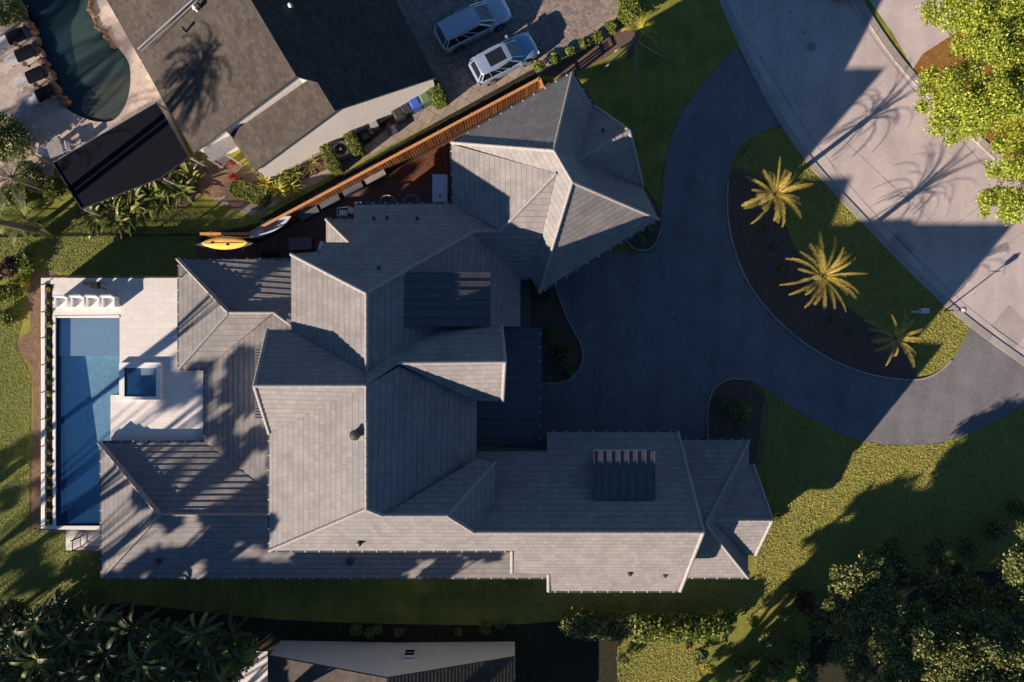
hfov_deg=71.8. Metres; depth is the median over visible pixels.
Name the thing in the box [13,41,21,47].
side table
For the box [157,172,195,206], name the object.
broad leaf plant
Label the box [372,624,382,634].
plant
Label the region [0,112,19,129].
shrub
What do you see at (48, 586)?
grass
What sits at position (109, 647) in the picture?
banana plant
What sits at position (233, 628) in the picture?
banana plant
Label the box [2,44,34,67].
sun lounger
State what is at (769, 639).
shrub
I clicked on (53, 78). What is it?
boulder
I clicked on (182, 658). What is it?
banana plant
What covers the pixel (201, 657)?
banana plant
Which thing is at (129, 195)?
broad leaf plant
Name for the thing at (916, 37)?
neighbour driveway
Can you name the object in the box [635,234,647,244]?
shrub
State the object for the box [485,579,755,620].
grass
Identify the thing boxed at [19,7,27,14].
boulder
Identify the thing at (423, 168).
mulch bed
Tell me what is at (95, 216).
broad leaf plant
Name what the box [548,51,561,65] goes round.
hedge plant
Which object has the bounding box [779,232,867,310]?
palm tree
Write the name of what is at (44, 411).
garden wall
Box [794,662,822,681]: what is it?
shrub
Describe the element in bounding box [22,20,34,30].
boulder
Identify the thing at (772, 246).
round shrub
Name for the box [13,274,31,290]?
shrub
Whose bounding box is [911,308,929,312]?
mailbox
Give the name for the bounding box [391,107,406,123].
wheelie bin
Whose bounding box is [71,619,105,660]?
understorey shrub
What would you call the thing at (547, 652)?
ground
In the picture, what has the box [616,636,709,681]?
grass
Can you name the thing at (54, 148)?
patio table
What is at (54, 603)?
banana plant
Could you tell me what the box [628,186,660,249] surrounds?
planting bed
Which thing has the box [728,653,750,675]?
shrub
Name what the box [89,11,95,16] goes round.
boulder
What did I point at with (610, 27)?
hedge plant
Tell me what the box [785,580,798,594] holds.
shrub
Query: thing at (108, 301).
lounge chair
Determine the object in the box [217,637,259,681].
banana plant
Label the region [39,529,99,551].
metal fence
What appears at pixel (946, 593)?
broadleaf tree
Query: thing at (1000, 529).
shrub
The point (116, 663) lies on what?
understorey shrub
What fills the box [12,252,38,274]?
shrub
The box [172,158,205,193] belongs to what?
broad leaf plant
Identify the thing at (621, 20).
hedge plant
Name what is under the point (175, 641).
understorey shrub
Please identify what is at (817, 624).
shrub
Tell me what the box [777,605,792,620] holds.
shrub
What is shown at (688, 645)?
shrub
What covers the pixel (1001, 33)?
broadleaf tree
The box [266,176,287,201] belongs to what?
spiky plant
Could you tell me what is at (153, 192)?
broad leaf plant
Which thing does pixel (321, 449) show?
house
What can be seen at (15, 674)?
understorey shrub
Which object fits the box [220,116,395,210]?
planting bed
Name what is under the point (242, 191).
box hedge
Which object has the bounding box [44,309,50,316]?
planter shrub
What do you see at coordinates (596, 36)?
hedge plant
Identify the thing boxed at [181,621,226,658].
understorey shrub
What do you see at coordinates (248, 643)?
understorey shrub
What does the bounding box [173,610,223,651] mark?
banana plant
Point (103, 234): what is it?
metal fence
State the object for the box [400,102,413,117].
wheelie bin
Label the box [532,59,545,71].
hedge plant
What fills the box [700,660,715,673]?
shrub
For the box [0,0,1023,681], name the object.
ground
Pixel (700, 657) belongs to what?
shrub
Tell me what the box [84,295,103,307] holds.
lounge chair
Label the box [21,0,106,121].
pool floor
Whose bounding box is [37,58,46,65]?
boulder
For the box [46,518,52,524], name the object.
planter shrub
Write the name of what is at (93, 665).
understorey shrub
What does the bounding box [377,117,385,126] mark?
storage box
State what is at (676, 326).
driveway
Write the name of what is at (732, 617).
shrub
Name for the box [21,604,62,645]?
understorey shrub
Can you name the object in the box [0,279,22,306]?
shrub
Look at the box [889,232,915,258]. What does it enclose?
street patch
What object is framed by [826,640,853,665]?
shrub
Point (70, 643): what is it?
banana plant
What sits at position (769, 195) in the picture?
palm tree
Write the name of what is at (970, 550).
shrub
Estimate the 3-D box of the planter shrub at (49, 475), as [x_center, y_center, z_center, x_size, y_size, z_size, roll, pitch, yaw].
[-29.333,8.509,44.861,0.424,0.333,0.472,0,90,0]
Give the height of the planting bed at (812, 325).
0.001 m
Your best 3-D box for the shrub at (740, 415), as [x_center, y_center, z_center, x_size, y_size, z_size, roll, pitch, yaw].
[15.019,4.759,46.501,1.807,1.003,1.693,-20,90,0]
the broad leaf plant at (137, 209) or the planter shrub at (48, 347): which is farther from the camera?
the broad leaf plant at (137, 209)
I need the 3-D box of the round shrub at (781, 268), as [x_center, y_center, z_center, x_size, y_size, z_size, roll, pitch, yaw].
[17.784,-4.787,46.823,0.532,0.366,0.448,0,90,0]
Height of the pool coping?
0.030 m
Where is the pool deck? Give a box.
[41,278,202,529]
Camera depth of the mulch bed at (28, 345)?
46.99 m
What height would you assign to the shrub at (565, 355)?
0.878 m
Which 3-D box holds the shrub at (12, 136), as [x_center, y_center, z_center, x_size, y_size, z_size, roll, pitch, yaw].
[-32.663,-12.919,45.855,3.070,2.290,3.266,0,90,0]
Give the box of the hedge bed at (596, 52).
[537,0,642,75]
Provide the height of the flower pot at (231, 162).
0.633 m
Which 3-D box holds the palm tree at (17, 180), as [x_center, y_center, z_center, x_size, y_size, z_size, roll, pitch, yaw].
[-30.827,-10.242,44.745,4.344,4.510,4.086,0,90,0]
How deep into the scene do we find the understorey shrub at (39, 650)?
44.53 m
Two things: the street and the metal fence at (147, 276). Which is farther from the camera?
the street
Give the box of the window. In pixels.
[402,650,416,657]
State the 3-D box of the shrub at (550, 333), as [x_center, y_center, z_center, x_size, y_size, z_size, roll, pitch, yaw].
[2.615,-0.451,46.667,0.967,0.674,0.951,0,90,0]
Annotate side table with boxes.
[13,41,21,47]
[22,61,30,67]
[33,82,40,87]
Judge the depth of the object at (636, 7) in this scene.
45.92 m
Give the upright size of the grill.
0.992 m
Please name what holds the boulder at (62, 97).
on the patio at (51, 119)
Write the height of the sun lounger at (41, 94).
0.410 m
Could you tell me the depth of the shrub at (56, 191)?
46.16 m
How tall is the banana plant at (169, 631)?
4.559 m
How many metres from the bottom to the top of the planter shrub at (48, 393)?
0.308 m
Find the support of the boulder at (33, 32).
on the patio at (51, 119)
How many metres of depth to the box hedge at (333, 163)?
45.81 m
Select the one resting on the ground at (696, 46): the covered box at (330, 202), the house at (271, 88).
the house at (271, 88)
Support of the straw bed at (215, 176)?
on the ground at (696, 46)
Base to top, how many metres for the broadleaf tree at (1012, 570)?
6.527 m
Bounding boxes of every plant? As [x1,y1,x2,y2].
[0,609,39,650]
[8,636,66,681]
[18,593,58,648]
[42,614,104,671]
[48,586,90,624]
[56,649,100,681]
[69,205,118,238]
[72,192,131,223]
[77,599,128,645]
[83,664,135,681]
[84,630,139,681]
[89,194,134,236]
[95,203,138,245]
[99,193,134,211]
[105,200,145,235]
[106,601,162,648]
[110,186,153,224]
[120,184,150,208]
[121,179,173,217]
[121,640,172,681]
[133,614,191,659]
[140,182,183,223]
[143,181,160,188]
[148,166,190,204]
[154,644,199,681]
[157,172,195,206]
[164,162,193,189]
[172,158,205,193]
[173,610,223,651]
[187,630,237,681]
[188,655,239,681]
[212,608,253,652]
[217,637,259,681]
[255,175,276,196]
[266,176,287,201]
[272,170,293,186]
[278,173,305,200]
[282,163,303,186]
[300,155,323,174]
[349,623,362,636]
[364,626,374,639]
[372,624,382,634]
[394,627,404,636]
[454,627,462,635]
[479,619,491,634]
[495,619,506,629]
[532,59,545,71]
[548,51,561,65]
[565,46,578,58]
[578,38,591,50]
[590,30,602,43]
[604,19,617,34]
[616,9,630,26]
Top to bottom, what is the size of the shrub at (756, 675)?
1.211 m
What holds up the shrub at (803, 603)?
on the ground at (696, 46)
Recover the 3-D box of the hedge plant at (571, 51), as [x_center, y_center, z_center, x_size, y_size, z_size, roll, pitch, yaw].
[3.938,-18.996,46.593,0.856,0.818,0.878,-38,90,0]
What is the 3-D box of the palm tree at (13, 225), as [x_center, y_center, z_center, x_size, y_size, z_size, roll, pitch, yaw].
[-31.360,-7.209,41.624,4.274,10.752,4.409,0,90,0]
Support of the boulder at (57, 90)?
on the patio at (51, 119)
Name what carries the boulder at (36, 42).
on the patio at (51, 119)
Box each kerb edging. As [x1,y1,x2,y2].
[542,285,583,383]
[626,228,661,250]
[706,378,746,437]
[727,179,951,380]
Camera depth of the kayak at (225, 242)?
44.36 m
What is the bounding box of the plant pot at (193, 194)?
[184,185,195,196]
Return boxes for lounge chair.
[52,295,72,307]
[69,295,85,307]
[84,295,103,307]
[100,295,119,307]
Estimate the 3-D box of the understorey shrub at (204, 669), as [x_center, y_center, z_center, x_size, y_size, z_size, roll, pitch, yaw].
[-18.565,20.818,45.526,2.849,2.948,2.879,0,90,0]
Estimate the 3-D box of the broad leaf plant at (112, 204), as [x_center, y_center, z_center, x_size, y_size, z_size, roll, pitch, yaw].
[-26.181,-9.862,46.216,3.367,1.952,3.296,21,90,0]
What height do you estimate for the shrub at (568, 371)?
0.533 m
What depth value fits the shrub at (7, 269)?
46.27 m
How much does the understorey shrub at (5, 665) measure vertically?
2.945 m
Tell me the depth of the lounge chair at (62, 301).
44.47 m
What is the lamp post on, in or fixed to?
on the ground at (696, 46)
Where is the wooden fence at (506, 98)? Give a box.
[200,76,543,238]
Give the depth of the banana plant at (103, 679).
42.54 m
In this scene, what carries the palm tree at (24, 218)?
on the ground at (696, 46)
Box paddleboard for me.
[248,216,290,237]
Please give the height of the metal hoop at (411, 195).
0.250 m
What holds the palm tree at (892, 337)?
on the planting bed at (812, 325)
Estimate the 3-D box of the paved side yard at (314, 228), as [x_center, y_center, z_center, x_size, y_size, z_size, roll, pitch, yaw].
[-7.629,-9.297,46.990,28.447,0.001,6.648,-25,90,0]
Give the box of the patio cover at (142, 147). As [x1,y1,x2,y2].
[52,102,207,215]
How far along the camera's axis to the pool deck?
44.90 m
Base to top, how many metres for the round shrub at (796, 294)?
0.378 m
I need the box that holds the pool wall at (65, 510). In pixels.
[56,319,114,525]
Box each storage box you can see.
[360,131,370,141]
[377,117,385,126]
[386,124,398,135]
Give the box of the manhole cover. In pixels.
[807,42,815,51]
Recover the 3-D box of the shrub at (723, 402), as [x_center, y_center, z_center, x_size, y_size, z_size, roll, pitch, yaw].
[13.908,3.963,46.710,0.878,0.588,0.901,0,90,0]
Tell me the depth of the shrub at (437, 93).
45.78 m
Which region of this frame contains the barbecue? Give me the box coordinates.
[369,120,380,131]
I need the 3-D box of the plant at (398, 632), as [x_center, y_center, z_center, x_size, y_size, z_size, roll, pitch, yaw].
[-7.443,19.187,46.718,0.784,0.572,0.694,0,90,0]
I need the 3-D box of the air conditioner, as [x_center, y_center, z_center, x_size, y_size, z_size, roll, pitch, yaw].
[-11.163,-12.497,46.517,0.880,0.925,0.880,-22,90,0]
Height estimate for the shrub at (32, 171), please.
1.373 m
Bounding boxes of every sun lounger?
[0,27,26,50]
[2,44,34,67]
[13,65,45,89]
[23,84,55,107]
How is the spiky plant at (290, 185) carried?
on the planting bed at (234, 203)
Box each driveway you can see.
[485,47,1023,449]
[870,0,996,67]
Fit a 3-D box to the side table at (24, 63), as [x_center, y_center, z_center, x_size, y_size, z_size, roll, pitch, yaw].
[-31.982,-18.184,46.643,0.340,0.430,0.340,0,90,0]
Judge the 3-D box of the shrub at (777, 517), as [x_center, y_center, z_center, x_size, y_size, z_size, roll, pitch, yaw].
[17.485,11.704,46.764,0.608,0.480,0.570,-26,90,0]
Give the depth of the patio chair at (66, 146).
46.39 m
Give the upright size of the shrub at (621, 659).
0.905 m
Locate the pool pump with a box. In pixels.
[337,206,353,216]
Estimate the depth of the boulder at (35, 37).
46.66 m
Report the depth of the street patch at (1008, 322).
46.98 m
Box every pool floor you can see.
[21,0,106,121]
[59,318,119,355]
[62,356,119,520]
[71,0,130,85]
[81,75,130,121]
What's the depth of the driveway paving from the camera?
46.99 m
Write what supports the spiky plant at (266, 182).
on the planting bed at (234, 203)
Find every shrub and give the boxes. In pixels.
[0,0,28,28]
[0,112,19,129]
[0,117,36,162]
[0,184,34,221]
[0,253,20,279]
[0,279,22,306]
[0,308,15,328]
[0,595,31,639]
[0,640,18,680]
[0,666,43,681]
[3,634,37,666]
[10,160,43,188]
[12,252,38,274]
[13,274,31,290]
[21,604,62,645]
[29,633,70,677]
[36,176,66,201]
[41,662,75,681]
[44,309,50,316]
[45,299,51,304]
[45,322,52,327]
[45,345,51,350]
[45,390,51,396]
[45,426,52,431]
[46,368,52,374]
[46,460,52,465]
[46,472,51,478]
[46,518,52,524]
[48,596,96,637]
[60,652,104,681]
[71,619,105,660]
[87,657,124,681]
[100,616,134,660]
[107,645,144,681]
[124,618,168,663]
[131,656,175,681]
[157,634,195,668]
[174,659,206,681]
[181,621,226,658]
[199,653,238,681]
[222,630,260,672]
[545,327,558,340]
[552,342,573,364]
[563,365,574,376]
[616,651,629,666]
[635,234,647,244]
[647,226,655,235]
[685,638,693,648]
[691,647,708,665]
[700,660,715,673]
[716,394,728,407]
[721,609,738,626]
[727,399,752,426]
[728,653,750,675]
[745,668,767,681]
[746,613,759,628]
[758,626,783,651]
[761,223,768,230]
[764,657,787,681]
[768,244,775,249]
[773,513,780,522]
[777,265,784,270]
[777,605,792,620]
[783,635,810,664]
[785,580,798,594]
[789,589,818,615]
[792,290,798,296]
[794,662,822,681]
[805,611,830,636]
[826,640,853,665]
[829,315,836,321]
[944,562,966,577]
[957,538,980,562]
[981,518,1010,544]
[1005,499,1023,519]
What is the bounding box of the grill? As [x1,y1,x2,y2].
[83,281,106,288]
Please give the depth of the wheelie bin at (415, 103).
45.92 m
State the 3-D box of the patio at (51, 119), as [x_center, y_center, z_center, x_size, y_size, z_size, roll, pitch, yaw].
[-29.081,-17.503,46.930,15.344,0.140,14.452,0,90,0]
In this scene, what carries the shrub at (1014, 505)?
on the ground at (696, 46)
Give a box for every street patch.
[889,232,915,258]
[992,305,1023,348]
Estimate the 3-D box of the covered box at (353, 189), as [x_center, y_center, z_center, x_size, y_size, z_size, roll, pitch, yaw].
[-10.577,-10.224,46.633,1.400,0.695,1.000,-28,90,0]
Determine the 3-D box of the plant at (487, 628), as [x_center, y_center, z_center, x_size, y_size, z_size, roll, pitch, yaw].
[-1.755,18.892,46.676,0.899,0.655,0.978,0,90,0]
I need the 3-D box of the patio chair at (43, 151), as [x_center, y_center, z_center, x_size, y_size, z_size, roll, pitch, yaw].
[-30.583,-12.366,46.393,0.515,0.930,0.500,15,90,0]
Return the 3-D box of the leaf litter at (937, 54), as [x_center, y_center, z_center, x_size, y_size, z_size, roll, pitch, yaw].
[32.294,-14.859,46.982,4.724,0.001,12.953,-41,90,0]
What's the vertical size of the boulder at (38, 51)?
0.282 m
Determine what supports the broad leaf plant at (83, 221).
on the straw bed at (192, 198)
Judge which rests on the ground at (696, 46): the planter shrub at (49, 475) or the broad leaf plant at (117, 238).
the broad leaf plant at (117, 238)
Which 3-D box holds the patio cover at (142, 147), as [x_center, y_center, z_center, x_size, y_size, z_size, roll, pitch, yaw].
[-24.544,-11.304,45.820,7.796,2.360,4.486,-30,90,0]
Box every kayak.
[196,241,252,247]
[201,236,247,248]
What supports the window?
in the house at (313, 661)
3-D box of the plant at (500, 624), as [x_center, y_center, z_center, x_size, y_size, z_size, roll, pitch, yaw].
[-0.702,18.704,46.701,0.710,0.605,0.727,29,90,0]
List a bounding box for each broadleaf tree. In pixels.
[821,555,1023,681]
[858,533,989,622]
[913,0,1023,225]
[987,520,1023,620]
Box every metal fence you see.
[0,232,201,237]
[32,275,180,277]
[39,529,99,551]
[60,177,92,221]
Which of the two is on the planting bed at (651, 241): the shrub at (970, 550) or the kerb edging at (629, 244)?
the kerb edging at (629, 244)
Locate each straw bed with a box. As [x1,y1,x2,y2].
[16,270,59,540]
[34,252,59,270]
[76,159,202,219]
[198,156,251,197]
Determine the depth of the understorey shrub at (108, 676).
44.48 m
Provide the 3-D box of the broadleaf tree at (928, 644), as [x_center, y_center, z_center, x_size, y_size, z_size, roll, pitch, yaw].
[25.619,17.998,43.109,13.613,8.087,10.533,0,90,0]
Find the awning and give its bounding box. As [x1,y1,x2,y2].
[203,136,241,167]
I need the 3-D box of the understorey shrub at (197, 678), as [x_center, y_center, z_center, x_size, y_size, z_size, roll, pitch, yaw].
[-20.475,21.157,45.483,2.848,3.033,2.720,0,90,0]
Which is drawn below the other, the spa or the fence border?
the spa
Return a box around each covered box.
[288,237,313,250]
[294,199,320,221]
[314,186,341,209]
[338,173,364,197]
[360,161,386,185]
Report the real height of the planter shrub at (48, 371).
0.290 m
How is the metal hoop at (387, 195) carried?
on the paved side yard at (314, 228)
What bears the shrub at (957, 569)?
on the ground at (696, 46)
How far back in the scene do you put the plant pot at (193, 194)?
46.64 m
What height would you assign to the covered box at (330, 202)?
0.695 m
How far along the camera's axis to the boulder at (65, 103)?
46.63 m
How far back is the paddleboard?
45.27 m
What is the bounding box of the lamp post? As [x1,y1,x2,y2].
[944,307,966,311]
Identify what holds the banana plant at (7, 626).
on the ground at (547, 652)
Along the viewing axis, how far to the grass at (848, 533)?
46.96 m
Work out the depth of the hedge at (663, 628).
45.69 m
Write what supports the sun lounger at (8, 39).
on the patio at (51, 119)
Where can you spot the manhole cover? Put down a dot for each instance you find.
(811, 46)
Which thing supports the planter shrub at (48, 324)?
on the planting bed at (50, 401)
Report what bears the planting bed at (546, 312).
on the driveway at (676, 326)
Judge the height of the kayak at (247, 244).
0.253 m
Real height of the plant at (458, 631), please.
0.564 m
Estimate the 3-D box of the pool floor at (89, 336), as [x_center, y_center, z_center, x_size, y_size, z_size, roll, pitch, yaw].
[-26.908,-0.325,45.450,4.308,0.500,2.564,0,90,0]
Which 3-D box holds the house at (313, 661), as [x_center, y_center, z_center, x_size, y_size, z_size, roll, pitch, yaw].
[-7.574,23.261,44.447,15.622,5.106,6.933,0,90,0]
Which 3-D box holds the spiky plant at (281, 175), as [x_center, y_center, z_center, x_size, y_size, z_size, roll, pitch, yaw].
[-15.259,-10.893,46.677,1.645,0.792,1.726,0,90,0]
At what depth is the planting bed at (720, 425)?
46.96 m
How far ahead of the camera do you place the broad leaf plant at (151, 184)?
46.12 m
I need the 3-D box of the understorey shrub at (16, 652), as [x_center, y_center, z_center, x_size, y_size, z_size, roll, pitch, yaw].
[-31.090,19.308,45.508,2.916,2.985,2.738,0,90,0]
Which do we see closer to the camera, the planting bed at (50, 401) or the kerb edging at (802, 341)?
the planting bed at (50, 401)
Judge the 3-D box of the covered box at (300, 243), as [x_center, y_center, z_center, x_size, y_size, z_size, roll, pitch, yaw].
[-13.856,-6.381,46.633,1.500,0.695,0.800,-3,90,0]
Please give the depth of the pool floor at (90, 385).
45.73 m
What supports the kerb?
on the street
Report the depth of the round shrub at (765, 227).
46.78 m
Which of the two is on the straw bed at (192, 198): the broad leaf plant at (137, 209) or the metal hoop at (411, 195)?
the broad leaf plant at (137, 209)
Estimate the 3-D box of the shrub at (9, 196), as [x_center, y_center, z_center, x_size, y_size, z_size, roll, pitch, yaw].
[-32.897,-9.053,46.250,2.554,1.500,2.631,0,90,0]
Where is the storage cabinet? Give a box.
[432,174,447,201]
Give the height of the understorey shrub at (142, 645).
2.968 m
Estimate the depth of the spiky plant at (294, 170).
46.70 m
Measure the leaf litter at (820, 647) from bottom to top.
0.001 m
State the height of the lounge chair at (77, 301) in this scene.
0.924 m
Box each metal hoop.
[380,194,395,201]
[403,194,419,201]
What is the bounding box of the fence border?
[200,69,539,242]
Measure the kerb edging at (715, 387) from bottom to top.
0.100 m
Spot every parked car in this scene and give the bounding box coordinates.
[432,0,511,52]
[467,31,538,85]
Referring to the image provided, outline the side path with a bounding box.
[213,14,618,215]
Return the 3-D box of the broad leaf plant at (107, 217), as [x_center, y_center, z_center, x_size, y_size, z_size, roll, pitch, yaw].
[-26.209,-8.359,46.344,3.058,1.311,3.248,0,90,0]
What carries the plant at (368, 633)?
on the ground at (547, 652)
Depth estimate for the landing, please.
46.10 m
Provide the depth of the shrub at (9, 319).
46.58 m
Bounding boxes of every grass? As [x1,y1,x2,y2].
[0,212,267,279]
[0,299,100,614]
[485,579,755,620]
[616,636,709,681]
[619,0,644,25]
[736,130,968,377]
[754,388,1023,613]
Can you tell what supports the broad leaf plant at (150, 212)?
on the straw bed at (192, 198)
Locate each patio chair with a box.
[36,146,52,158]
[62,141,72,152]
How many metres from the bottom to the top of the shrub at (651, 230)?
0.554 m
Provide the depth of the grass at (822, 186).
46.96 m
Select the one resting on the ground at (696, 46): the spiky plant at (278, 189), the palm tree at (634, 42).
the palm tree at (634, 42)
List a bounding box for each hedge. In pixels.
[228,180,270,205]
[319,143,343,175]
[343,130,365,159]
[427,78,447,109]
[558,607,643,642]
[633,609,732,645]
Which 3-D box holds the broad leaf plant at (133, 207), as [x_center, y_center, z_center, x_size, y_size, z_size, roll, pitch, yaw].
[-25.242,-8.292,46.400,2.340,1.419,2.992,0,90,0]
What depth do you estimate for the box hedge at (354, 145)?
45.79 m
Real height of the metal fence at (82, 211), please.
1.260 m
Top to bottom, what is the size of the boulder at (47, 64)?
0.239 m
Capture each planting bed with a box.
[47,284,52,523]
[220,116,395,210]
[531,279,581,382]
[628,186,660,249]
[708,379,767,466]
[728,168,916,378]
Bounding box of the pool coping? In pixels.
[53,315,118,525]
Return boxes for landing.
[66,530,99,549]
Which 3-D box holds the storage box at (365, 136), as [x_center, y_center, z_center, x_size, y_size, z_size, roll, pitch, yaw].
[-9.677,-13.505,46.775,0.540,0.432,0.550,-25,90,0]
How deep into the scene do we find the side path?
46.98 m
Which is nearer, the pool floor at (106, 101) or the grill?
the grill
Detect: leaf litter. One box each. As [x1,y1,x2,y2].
[807,564,1023,681]
[913,32,1023,162]
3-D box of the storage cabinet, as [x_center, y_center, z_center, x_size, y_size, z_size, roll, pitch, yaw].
[-4.673,-9.870,46.330,0.960,1.300,1.820,0,90,0]
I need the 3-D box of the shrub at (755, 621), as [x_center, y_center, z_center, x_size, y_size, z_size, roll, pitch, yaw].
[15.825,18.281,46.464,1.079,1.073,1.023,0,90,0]
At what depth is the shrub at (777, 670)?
46.07 m
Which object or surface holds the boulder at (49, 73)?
on the patio at (51, 119)
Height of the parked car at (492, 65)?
1.694 m
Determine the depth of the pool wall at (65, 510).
45.24 m
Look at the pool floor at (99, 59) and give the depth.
46.99 m
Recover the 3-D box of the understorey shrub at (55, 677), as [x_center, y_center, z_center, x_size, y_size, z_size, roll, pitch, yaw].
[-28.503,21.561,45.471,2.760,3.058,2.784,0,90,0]
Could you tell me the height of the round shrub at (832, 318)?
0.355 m
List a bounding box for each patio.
[0,0,189,185]
[233,651,267,681]
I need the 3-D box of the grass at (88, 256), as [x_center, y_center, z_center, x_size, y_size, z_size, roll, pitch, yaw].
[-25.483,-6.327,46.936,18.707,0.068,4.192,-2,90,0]
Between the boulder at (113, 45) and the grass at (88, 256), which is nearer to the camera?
the boulder at (113, 45)
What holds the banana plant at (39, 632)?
on the ground at (696, 46)
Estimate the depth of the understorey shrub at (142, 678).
44.49 m
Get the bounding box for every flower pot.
[227,159,234,164]
[229,173,236,180]
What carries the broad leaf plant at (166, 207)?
on the straw bed at (192, 198)
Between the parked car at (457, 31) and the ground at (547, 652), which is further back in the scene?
the ground at (547, 652)
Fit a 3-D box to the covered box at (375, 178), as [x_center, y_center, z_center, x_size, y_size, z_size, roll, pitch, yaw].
[-9.096,-11.000,46.633,1.450,0.695,0.950,-28,90,0]
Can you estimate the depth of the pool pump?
46.40 m
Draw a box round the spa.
[119,362,161,399]
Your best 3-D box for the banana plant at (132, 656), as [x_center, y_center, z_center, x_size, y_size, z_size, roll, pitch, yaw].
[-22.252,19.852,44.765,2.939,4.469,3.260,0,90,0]
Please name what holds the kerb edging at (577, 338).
on the planting bed at (546, 312)
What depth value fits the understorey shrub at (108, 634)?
44.54 m
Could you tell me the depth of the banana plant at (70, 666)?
42.83 m
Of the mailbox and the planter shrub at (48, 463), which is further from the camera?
the mailbox
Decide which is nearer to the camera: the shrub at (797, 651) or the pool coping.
the pool coping
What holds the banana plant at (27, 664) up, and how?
on the ground at (547, 652)
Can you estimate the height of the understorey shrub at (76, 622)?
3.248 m
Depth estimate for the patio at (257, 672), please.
46.95 m
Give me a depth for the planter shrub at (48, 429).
44.83 m
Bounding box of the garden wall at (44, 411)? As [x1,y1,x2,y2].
[41,284,46,526]
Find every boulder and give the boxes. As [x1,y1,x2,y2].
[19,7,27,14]
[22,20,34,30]
[28,28,39,36]
[31,35,40,40]
[32,39,41,45]
[34,47,44,55]
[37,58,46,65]
[43,61,50,67]
[44,70,56,77]
[48,76,57,80]
[53,86,62,94]
[58,95,68,101]
[59,100,71,107]
[86,6,93,11]
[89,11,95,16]
[110,42,117,48]
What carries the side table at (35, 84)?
on the patio at (51, 119)
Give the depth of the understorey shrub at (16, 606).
44.57 m
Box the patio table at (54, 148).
[45,139,65,157]
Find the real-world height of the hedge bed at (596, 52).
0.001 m
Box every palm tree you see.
[0,147,55,209]
[0,183,59,247]
[0,219,49,233]
[601,11,666,80]
[742,159,812,225]
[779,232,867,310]
[864,312,927,366]
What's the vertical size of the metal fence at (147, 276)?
1.060 m
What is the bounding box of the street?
[727,0,1023,356]
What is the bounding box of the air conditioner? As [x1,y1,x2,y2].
[332,141,351,160]
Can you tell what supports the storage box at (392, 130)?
on the side path
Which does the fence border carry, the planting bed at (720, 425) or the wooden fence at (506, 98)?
the wooden fence at (506, 98)
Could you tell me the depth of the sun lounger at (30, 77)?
46.45 m
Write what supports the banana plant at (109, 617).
on the ground at (696, 46)
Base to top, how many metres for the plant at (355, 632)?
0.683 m
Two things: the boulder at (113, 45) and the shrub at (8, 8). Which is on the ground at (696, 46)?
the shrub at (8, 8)
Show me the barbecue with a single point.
(374, 125)
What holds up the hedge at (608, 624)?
on the ground at (696, 46)
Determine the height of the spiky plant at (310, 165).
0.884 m
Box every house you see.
[97,71,773,592]
[107,0,435,178]
[268,640,515,681]
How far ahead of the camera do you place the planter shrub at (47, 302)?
44.83 m
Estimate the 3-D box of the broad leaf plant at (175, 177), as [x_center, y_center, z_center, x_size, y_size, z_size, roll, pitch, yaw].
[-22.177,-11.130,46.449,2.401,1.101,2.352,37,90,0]
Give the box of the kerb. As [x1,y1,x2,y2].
[719,0,1023,365]
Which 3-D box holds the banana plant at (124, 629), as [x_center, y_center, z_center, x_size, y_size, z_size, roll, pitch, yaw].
[-23.273,17.508,44.864,2.845,4.272,2.740,29,90,0]
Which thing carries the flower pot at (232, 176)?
on the straw bed at (215, 176)
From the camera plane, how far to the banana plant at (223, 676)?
42.92 m
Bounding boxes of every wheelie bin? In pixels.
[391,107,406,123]
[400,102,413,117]
[408,96,422,112]
[418,91,432,107]
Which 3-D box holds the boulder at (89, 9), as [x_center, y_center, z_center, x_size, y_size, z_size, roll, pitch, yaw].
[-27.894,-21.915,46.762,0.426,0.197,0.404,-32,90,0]
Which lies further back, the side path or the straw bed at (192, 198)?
the straw bed at (192, 198)
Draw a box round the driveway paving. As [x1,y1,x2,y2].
[396,0,618,91]
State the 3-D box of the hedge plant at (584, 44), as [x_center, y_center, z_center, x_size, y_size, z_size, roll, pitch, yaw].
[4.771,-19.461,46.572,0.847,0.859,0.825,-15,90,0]
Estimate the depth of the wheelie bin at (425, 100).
45.91 m
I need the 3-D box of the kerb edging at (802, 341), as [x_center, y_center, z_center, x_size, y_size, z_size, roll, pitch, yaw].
[20.074,-2.654,46.955,19.133,0.090,5.314,39,90,0]

